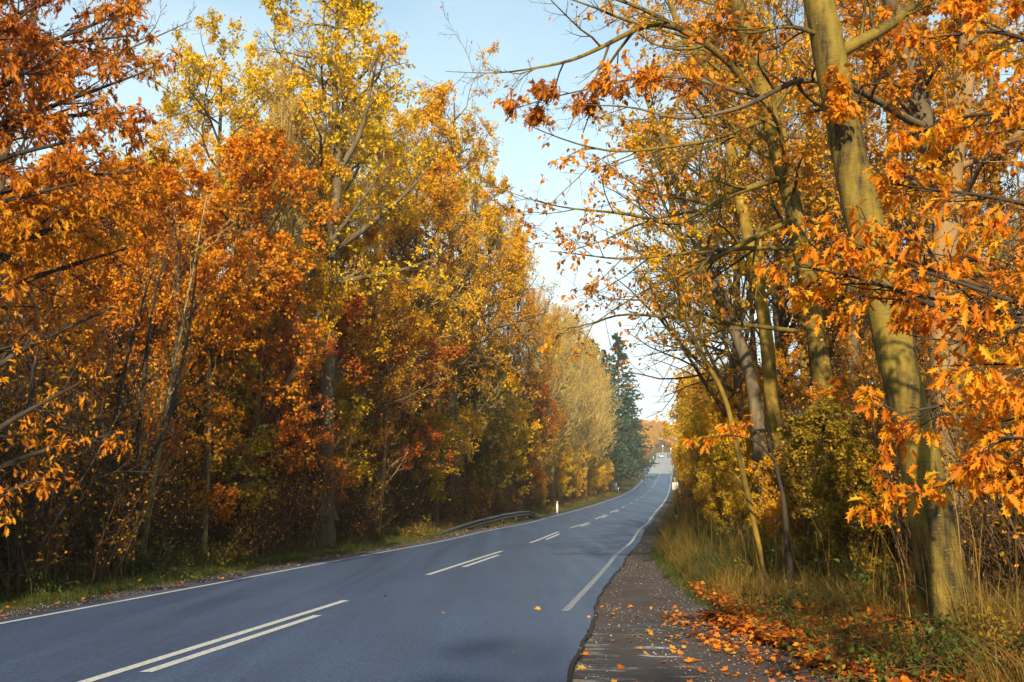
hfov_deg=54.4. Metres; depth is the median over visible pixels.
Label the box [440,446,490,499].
thicket shrub
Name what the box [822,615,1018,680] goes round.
bramble plant
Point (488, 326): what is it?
dead oak tree
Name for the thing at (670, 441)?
hill tree
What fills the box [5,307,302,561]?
thicket shrub
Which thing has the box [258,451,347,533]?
thicket shrub
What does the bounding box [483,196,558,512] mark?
beech tree
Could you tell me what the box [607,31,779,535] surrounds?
beech tree
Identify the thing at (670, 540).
dry grass
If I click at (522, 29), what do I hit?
sky
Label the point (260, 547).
thicket shrub
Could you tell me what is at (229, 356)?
beech tree
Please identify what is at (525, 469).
thicket shrub
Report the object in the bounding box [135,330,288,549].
hazel tree
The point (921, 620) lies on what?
bramble plant
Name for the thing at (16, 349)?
maple tree
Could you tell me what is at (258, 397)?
sapling tree
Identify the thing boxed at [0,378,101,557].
thicket shrub
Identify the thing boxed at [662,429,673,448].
hill tree
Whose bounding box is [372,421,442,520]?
thicket shrub
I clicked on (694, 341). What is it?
leaning sapling tree
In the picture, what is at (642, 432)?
hill tree
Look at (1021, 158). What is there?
beech tree
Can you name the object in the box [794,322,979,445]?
thicket shrub
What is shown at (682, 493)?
thicket shrub
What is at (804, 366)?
beech tree
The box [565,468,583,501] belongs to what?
thicket shrub
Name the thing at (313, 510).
thicket shrub
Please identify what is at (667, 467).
old road surface
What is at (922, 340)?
thicket shrub
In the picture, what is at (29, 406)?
sapling tree
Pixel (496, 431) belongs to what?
hazel tree
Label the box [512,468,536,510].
thicket shrub
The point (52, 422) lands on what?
thicket shrub
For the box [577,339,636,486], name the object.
spruce tree
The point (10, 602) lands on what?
verge
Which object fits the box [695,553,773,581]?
bramble plant
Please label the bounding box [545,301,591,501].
birch tree
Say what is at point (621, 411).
spruce tree
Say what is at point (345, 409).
hazel tree
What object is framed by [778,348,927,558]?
thicket shrub
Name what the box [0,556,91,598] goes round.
weed plant
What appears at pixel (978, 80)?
hornbeam tree
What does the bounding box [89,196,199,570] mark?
sapling tree
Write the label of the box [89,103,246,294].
oak tree
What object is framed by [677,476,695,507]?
thicket shrub
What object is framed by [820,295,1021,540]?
thicket shrub
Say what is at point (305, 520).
thicket shrub
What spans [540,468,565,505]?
thicket shrub
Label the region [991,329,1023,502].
thicket shrub
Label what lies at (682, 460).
roadside bush
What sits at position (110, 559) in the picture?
thicket shrub
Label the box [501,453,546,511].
thicket shrub
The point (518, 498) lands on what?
thicket shrub
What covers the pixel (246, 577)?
edge line
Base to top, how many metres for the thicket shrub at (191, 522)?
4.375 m
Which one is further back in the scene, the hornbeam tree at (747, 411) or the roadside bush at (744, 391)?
the roadside bush at (744, 391)
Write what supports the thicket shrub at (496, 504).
on the ground at (659, 447)
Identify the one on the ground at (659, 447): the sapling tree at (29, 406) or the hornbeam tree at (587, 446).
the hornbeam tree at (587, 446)
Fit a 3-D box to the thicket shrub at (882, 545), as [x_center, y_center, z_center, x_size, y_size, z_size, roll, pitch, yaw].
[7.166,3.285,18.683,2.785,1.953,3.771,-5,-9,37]
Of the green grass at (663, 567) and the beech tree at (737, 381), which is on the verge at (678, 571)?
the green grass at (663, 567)
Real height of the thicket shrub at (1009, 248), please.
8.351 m
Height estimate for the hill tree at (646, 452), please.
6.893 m
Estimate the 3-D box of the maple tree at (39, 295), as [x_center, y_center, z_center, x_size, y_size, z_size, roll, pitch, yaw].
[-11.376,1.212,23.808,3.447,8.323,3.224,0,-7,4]
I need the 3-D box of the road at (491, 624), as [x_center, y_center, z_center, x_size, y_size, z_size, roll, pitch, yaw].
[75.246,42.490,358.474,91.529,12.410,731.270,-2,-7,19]
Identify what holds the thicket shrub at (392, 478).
on the ground at (659, 447)
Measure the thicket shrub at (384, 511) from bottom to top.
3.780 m
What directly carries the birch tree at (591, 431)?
on the ground at (659, 447)
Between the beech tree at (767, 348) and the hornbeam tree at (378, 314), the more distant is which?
the hornbeam tree at (378, 314)
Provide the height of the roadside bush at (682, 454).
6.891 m
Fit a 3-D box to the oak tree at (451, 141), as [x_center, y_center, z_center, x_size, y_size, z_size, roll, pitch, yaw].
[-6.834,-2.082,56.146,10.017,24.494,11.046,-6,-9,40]
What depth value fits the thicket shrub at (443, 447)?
54.09 m
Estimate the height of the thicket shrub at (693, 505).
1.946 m
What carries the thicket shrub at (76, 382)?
on the ground at (659, 447)
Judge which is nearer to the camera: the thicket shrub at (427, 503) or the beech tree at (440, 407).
the thicket shrub at (427, 503)
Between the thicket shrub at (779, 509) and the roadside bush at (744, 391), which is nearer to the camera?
the thicket shrub at (779, 509)
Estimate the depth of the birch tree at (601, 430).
144.06 m
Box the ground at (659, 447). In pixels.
[2,439,1022,613]
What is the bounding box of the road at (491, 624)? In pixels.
[0,453,673,681]
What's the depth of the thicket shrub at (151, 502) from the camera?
20.79 m
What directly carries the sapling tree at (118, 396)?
on the verge at (10, 602)
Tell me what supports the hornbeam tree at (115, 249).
on the ground at (659, 447)
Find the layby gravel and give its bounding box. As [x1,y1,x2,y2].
[571,462,856,681]
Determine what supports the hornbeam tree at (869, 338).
on the ground at (659, 447)
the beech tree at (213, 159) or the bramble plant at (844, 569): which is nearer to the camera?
the bramble plant at (844, 569)
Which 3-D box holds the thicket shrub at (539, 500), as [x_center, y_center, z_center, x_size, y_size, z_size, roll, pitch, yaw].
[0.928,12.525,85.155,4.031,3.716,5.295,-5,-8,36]
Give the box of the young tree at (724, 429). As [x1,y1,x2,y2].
[680,414,794,588]
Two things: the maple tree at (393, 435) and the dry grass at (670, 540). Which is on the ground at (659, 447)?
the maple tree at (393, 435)
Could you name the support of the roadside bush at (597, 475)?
on the ground at (659, 447)
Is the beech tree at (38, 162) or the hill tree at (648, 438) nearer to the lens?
the beech tree at (38, 162)
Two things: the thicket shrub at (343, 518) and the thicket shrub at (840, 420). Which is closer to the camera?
the thicket shrub at (840, 420)
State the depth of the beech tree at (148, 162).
34.06 m
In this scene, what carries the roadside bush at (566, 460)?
on the ground at (659, 447)
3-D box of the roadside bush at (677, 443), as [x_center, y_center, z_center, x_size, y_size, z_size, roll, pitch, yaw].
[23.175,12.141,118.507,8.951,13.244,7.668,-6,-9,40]
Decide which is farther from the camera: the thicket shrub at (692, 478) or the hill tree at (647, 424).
the hill tree at (647, 424)
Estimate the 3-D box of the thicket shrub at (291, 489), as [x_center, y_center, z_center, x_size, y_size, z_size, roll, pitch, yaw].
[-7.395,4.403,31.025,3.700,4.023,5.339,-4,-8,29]
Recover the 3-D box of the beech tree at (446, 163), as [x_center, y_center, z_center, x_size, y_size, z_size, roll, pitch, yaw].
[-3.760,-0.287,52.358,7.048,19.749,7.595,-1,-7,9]
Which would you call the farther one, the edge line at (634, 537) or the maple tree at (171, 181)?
the edge line at (634, 537)
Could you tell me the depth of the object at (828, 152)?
17.09 m
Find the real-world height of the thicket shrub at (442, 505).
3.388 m
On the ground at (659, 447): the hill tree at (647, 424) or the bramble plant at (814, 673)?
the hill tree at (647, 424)
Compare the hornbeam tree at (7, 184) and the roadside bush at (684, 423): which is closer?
the hornbeam tree at (7, 184)
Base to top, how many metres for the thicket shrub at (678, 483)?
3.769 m
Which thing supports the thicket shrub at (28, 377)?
on the ground at (659, 447)
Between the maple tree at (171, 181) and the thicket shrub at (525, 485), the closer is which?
the maple tree at (171, 181)
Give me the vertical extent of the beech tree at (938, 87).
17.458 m
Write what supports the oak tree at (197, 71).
on the ground at (659, 447)
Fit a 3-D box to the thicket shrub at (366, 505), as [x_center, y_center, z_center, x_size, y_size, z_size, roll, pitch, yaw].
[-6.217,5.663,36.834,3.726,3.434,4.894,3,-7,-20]
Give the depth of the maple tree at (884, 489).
16.84 m
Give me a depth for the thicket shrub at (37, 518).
16.66 m
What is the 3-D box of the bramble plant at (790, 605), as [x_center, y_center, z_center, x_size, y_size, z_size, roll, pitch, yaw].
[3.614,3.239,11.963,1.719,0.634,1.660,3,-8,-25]
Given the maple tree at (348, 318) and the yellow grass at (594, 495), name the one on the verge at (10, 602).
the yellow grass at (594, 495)
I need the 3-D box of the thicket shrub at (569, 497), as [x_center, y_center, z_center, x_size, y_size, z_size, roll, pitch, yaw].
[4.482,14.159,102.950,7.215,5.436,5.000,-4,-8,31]
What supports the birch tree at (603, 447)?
on the ground at (659, 447)
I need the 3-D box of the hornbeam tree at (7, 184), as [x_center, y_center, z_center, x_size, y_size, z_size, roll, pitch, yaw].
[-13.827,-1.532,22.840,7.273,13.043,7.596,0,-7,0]
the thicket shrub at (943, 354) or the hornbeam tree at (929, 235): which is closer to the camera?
the thicket shrub at (943, 354)
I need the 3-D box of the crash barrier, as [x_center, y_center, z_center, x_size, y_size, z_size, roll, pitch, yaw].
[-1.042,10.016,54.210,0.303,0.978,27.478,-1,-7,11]
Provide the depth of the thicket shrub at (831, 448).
17.27 m
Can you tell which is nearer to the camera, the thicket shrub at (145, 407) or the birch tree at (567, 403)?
the thicket shrub at (145, 407)
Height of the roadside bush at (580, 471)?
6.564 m
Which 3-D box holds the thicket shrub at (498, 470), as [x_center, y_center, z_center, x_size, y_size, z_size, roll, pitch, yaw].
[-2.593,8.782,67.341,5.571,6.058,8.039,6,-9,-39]
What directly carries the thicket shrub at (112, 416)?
on the ground at (659, 447)
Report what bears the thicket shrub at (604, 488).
on the ground at (659, 447)
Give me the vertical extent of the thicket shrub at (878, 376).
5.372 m
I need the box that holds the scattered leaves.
[0,523,846,681]
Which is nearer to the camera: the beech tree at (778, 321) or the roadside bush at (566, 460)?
the beech tree at (778, 321)
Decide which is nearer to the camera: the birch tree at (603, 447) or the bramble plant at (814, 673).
the bramble plant at (814, 673)
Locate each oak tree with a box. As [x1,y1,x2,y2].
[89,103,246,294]
[91,6,318,488]
[199,0,433,540]
[243,70,396,358]
[257,28,449,547]
[311,84,473,374]
[349,102,508,483]
[355,40,531,523]
[421,178,560,522]
[427,144,561,463]
[498,0,1023,580]
[748,0,1023,528]
[897,0,1023,591]
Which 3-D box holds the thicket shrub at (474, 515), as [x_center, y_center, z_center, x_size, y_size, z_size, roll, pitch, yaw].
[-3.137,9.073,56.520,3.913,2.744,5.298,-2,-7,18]
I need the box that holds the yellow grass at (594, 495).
[0,490,615,593]
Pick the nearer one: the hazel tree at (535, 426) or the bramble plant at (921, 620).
the bramble plant at (921, 620)
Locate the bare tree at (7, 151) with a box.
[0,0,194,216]
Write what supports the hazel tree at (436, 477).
on the ground at (659, 447)
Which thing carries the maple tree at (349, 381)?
on the ground at (659, 447)
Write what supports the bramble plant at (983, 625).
on the verge at (678, 571)
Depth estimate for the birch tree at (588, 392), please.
114.10 m
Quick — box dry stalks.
[670,450,1023,652]
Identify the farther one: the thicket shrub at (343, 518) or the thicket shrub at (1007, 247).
the thicket shrub at (343, 518)
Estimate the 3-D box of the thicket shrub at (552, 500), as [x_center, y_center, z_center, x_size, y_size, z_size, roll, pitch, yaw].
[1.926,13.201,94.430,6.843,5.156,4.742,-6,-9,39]
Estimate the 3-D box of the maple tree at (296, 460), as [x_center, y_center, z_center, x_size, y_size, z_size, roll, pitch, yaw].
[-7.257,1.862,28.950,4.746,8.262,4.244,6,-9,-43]
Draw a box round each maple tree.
[0,0,182,316]
[0,145,140,428]
[0,206,151,536]
[0,224,122,482]
[39,158,216,482]
[99,158,316,556]
[126,114,350,531]
[194,268,339,505]
[230,278,385,542]
[338,297,469,525]
[340,361,370,447]
[362,375,408,478]
[485,380,562,488]
[803,372,896,552]
[855,428,911,563]
[957,311,1023,558]
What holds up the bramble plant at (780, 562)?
on the ground at (659, 447)
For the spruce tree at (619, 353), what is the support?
on the ground at (659, 447)
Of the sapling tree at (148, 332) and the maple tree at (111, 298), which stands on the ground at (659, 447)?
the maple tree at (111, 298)
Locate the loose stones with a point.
(608, 610)
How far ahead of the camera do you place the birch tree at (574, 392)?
102.58 m
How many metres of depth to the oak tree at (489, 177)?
66.51 m
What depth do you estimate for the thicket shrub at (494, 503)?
61.62 m
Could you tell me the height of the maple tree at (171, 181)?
9.834 m
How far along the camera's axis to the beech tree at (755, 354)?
52.48 m
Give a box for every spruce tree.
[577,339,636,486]
[580,349,643,490]
[605,332,658,485]
[615,396,651,472]
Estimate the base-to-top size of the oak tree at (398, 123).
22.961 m
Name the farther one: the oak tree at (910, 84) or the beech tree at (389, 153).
the beech tree at (389, 153)
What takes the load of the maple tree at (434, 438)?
on the ground at (659, 447)
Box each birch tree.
[243,49,317,480]
[512,289,567,508]
[522,307,575,506]
[534,289,581,504]
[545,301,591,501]
[547,345,583,503]
[556,302,604,501]
[556,314,614,500]
[564,328,611,496]
[577,344,620,489]
[585,360,621,492]
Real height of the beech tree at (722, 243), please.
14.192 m
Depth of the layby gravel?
11.05 m
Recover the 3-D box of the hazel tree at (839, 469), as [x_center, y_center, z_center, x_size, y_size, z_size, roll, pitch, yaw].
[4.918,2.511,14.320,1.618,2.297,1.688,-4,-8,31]
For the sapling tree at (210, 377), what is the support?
on the verge at (10, 602)
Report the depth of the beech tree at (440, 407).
54.31 m
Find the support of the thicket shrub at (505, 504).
on the verge at (10, 602)
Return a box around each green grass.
[646,490,1023,681]
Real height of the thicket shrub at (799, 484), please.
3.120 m
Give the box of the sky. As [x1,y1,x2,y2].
[0,0,1023,439]
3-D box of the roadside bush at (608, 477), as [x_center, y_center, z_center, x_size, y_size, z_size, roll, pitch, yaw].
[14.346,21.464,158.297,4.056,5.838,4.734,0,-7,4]
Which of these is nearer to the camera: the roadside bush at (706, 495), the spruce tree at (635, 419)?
the roadside bush at (706, 495)
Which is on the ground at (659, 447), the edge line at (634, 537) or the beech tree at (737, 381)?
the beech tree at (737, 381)
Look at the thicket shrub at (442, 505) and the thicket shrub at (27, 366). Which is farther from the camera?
the thicket shrub at (442, 505)
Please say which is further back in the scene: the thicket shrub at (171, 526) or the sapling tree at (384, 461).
the sapling tree at (384, 461)
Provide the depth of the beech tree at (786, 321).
40.76 m
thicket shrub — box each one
[0,194,133,466]
[0,205,118,477]
[0,249,211,592]
[0,287,210,572]
[0,304,176,579]
[0,306,155,591]
[0,318,108,598]
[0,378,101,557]
[0,444,175,589]
[1,353,97,554]
[4,372,228,572]
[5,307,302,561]
[6,373,202,567]
[8,324,267,549]
[18,346,183,556]
[75,382,221,560]
[88,382,223,497]
[94,447,277,559]
[166,379,310,478]
[173,469,312,551]
[173,474,293,558]
[190,477,317,549]
[227,399,371,549]
[240,419,345,547]
[256,457,326,548]
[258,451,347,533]
[293,471,383,543]
[303,487,364,538]
[304,450,398,537]
[315,449,389,541]
[340,426,433,527]
[341,453,401,532]
[346,422,412,516]
[356,388,448,485]
[359,446,433,527]
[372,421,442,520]
[391,466,446,527]
[391,481,449,520]
[392,399,473,491]
[399,485,463,525]
[420,462,465,525]
[439,467,483,521]
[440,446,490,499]
[442,478,490,521]
[463,439,525,503]
[465,460,505,516]
[478,486,509,516]
[482,477,515,519]
[492,431,546,508]
[499,469,531,511]
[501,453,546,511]
[503,456,552,509]
[510,480,528,510]
[511,455,538,508]
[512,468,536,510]
[530,473,549,506]
[535,462,566,506]
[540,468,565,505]
[554,458,584,503]
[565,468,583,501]
[572,480,590,498]
[580,476,590,497]
[595,480,609,492]
[605,476,618,491]
[668,469,693,497]
[674,484,699,514]
[675,483,692,508]
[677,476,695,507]
[684,461,705,502]
[688,484,722,520]
[753,357,1006,572]
[755,460,815,539]
[757,427,871,554]
[759,424,889,553]
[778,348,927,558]
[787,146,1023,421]
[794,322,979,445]
[818,238,1023,428]
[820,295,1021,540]
[820,317,1021,567]
[828,303,1023,602]
[833,341,1023,602]
[837,307,1022,488]
[837,485,911,563]
[858,410,1023,577]
[875,317,1023,406]
[931,103,1023,309]
[936,381,1023,604]
[961,162,1023,367]
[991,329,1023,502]
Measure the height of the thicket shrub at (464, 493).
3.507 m
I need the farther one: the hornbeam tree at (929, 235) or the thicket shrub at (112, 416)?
the hornbeam tree at (929, 235)
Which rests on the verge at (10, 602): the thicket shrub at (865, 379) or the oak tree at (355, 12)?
the oak tree at (355, 12)
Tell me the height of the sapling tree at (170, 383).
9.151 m
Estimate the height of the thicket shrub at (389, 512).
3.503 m
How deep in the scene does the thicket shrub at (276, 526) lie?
27.56 m
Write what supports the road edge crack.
on the road at (491, 624)
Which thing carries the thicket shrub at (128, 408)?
on the ground at (659, 447)
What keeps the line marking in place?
on the road at (491, 624)
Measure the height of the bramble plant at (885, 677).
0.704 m
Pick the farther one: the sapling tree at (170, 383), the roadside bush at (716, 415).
the roadside bush at (716, 415)
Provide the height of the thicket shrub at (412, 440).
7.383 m
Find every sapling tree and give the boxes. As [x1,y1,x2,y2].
[0,238,92,591]
[73,240,176,577]
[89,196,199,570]
[97,233,238,572]
[127,175,238,561]
[181,248,237,559]
[242,165,309,541]
[374,347,411,533]
[636,250,768,578]
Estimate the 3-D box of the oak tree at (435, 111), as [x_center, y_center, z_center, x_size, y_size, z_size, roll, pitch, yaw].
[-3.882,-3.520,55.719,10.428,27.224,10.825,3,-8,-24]
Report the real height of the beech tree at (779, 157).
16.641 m
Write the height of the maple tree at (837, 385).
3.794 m
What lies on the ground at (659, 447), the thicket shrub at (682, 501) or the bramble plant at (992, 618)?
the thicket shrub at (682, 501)
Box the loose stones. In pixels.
[0,523,846,681]
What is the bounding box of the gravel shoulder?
[0,453,655,619]
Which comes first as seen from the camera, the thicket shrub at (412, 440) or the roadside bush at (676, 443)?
the thicket shrub at (412, 440)
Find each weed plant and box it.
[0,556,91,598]
[89,534,210,580]
[173,527,257,565]
[381,515,444,537]
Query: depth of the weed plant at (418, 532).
39.28 m
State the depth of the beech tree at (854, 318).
26.61 m
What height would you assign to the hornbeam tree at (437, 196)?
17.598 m
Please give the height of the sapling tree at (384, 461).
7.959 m
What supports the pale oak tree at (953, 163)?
on the ground at (659, 447)
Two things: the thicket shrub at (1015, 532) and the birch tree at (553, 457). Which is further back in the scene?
the birch tree at (553, 457)
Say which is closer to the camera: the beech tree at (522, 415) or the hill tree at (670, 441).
the beech tree at (522, 415)
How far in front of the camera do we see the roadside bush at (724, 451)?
24.72 m
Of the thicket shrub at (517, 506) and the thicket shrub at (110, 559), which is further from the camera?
the thicket shrub at (517, 506)
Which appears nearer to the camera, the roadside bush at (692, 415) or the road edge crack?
the road edge crack
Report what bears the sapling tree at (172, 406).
on the verge at (10, 602)
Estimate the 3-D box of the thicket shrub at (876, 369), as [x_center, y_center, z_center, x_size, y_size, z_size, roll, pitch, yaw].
[7.290,1.469,15.257,5.906,4.450,4.093,4,-8,-30]
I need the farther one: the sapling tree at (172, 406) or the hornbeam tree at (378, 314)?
the hornbeam tree at (378, 314)
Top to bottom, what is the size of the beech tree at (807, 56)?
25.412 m
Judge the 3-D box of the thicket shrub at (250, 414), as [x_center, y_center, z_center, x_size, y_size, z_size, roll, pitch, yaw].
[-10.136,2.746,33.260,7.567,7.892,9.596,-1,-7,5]
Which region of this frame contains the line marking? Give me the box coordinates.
[78,466,662,681]
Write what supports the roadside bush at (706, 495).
on the ground at (659, 447)
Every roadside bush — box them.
[524,461,552,501]
[546,442,576,498]
[554,446,590,495]
[581,452,613,494]
[597,458,613,490]
[655,363,721,496]
[659,378,698,486]
[667,415,694,481]
[667,446,694,481]
[670,433,682,469]
[676,403,702,495]
[681,351,730,493]
[683,396,699,475]
[685,388,754,520]
[685,448,752,533]
[702,362,762,484]
[705,413,791,540]
[745,450,808,554]
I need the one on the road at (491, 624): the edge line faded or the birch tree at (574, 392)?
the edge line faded
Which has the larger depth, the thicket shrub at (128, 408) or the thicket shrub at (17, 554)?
the thicket shrub at (128, 408)
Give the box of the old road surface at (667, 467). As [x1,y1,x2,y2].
[648,452,672,473]
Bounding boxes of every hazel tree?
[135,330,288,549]
[299,367,378,513]
[368,375,479,515]
[440,338,529,502]
[470,361,552,503]
[759,395,889,568]
[781,436,909,587]
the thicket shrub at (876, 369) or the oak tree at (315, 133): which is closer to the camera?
the thicket shrub at (876, 369)
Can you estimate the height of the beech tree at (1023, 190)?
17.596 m
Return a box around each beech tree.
[0,151,166,417]
[51,238,144,419]
[109,259,265,481]
[117,157,226,400]
[196,135,337,424]
[205,94,371,537]
[307,129,490,532]
[373,148,507,522]
[400,379,448,488]
[409,0,851,544]
[456,211,535,515]
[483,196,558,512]
[580,0,807,524]
[596,101,764,420]
[601,0,850,526]
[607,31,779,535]
[645,0,840,444]
[657,0,885,436]
[663,68,811,410]
[682,0,983,628]
[703,0,870,472]
[705,0,979,389]
[748,0,930,443]
[860,0,1023,393]
[901,90,1020,335]
[962,102,1023,349]
[987,59,1023,331]
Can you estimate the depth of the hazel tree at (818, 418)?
16.69 m
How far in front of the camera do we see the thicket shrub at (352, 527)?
34.35 m
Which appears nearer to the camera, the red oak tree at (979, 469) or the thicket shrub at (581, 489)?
the red oak tree at (979, 469)
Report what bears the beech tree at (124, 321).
on the ground at (659, 447)
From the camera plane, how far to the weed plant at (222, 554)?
23.37 m
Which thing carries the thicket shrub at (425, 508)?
on the ground at (659, 447)
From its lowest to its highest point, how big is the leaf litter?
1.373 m
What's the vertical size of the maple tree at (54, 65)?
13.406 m
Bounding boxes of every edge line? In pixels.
[0,458,656,623]
[626,465,673,545]
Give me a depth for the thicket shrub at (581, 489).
119.83 m
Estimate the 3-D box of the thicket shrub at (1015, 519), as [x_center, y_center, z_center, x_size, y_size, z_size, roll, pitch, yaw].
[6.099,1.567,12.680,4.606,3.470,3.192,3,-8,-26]
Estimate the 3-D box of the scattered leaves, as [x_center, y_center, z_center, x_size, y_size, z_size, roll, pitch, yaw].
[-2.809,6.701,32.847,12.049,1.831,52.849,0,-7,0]
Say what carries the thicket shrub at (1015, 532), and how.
on the ground at (659, 447)
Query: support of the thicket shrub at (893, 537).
on the ground at (659, 447)
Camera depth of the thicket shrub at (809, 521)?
19.92 m
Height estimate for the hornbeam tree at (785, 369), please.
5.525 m
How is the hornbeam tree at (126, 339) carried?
on the ground at (659, 447)
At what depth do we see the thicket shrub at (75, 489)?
16.50 m
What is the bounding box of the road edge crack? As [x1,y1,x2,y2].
[567,552,630,681]
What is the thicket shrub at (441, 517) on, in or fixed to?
on the ground at (659, 447)
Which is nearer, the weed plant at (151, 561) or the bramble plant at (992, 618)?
the bramble plant at (992, 618)
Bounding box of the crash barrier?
[434,511,535,535]
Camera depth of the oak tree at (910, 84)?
14.11 m
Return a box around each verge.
[0,452,661,611]
[655,454,785,647]
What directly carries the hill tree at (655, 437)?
on the ground at (659, 447)
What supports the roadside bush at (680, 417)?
on the ground at (659, 447)
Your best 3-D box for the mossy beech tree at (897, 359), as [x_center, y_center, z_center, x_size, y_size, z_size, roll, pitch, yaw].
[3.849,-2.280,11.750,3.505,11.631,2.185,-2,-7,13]
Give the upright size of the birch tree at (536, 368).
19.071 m
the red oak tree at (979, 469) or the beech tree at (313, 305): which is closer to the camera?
the red oak tree at (979, 469)
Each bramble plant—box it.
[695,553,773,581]
[725,546,842,583]
[733,550,812,578]
[738,583,886,623]
[752,602,900,650]
[769,554,915,605]
[785,619,1022,681]
[811,636,923,681]
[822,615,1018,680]
[850,609,1023,681]
[877,608,1023,660]
[935,599,1023,658]
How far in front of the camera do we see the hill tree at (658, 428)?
557.87 m
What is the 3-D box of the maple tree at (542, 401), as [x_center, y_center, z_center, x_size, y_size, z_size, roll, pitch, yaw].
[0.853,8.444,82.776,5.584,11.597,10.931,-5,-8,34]
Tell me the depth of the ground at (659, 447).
215.82 m
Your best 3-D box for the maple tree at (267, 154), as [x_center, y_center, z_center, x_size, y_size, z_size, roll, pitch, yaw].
[-7.897,-0.401,27.738,5.651,12.510,5.284,6,-9,-40]
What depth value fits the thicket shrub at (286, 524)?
28.17 m
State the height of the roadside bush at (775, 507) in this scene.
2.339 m
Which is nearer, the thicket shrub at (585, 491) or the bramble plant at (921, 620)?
the bramble plant at (921, 620)
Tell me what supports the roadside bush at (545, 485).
on the ground at (659, 447)
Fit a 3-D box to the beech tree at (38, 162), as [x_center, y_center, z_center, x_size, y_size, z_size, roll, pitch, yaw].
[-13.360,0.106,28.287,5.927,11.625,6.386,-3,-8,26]
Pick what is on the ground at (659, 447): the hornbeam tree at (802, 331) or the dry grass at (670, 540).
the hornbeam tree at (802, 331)
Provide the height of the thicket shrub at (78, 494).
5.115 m
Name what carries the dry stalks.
on the verge at (678, 571)
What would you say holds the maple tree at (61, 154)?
on the ground at (659, 447)
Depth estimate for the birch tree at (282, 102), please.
31.52 m
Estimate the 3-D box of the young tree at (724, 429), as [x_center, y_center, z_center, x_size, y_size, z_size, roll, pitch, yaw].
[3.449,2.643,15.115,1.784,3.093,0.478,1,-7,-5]
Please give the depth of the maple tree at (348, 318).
33.69 m
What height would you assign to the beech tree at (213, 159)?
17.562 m
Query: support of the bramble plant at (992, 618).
on the verge at (678, 571)
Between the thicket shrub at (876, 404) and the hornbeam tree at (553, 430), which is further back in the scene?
the hornbeam tree at (553, 430)
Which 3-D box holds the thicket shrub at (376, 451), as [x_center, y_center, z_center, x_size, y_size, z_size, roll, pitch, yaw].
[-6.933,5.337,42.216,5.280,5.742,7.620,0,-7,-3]
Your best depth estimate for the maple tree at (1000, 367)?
14.49 m
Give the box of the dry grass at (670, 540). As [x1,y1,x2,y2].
[639,486,1023,681]
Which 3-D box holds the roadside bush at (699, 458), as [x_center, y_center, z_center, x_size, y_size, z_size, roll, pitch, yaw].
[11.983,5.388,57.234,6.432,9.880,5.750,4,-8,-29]
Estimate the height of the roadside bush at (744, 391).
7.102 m
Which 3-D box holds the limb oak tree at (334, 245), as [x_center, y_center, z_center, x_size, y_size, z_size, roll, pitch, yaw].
[-5.697,-1.979,33.634,6.415,18.272,4.682,-5,-9,37]
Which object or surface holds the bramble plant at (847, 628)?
on the verge at (678, 571)
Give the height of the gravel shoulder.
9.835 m
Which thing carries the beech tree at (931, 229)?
on the ground at (659, 447)
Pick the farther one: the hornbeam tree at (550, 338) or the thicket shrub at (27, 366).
the hornbeam tree at (550, 338)
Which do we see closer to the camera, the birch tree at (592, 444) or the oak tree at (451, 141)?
the oak tree at (451, 141)
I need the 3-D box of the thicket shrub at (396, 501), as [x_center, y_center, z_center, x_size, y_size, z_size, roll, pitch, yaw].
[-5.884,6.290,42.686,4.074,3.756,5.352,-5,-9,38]
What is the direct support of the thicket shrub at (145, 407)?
on the ground at (659, 447)
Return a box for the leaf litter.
[655,541,1023,681]
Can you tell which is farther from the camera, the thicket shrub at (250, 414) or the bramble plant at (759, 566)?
the thicket shrub at (250, 414)
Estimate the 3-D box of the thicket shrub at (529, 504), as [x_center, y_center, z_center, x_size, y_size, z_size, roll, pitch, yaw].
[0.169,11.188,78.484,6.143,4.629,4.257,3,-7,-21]
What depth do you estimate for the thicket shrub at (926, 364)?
21.10 m
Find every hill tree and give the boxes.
[636,426,646,447]
[642,443,649,457]
[643,421,655,428]
[643,431,650,456]
[651,432,659,447]
[654,423,661,435]
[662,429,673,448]
[667,433,677,448]
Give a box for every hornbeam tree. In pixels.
[0,133,73,419]
[27,171,230,457]
[60,243,229,434]
[280,224,454,532]
[348,162,541,525]
[478,232,567,468]
[504,291,564,510]
[566,441,592,498]
[727,0,1023,424]
[735,407,783,520]
[748,344,847,480]
[752,8,1023,391]
[826,329,927,446]
[862,192,1023,413]
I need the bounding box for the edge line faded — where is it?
[562,546,627,610]
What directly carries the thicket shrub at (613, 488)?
on the ground at (659, 447)
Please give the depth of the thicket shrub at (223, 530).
25.27 m

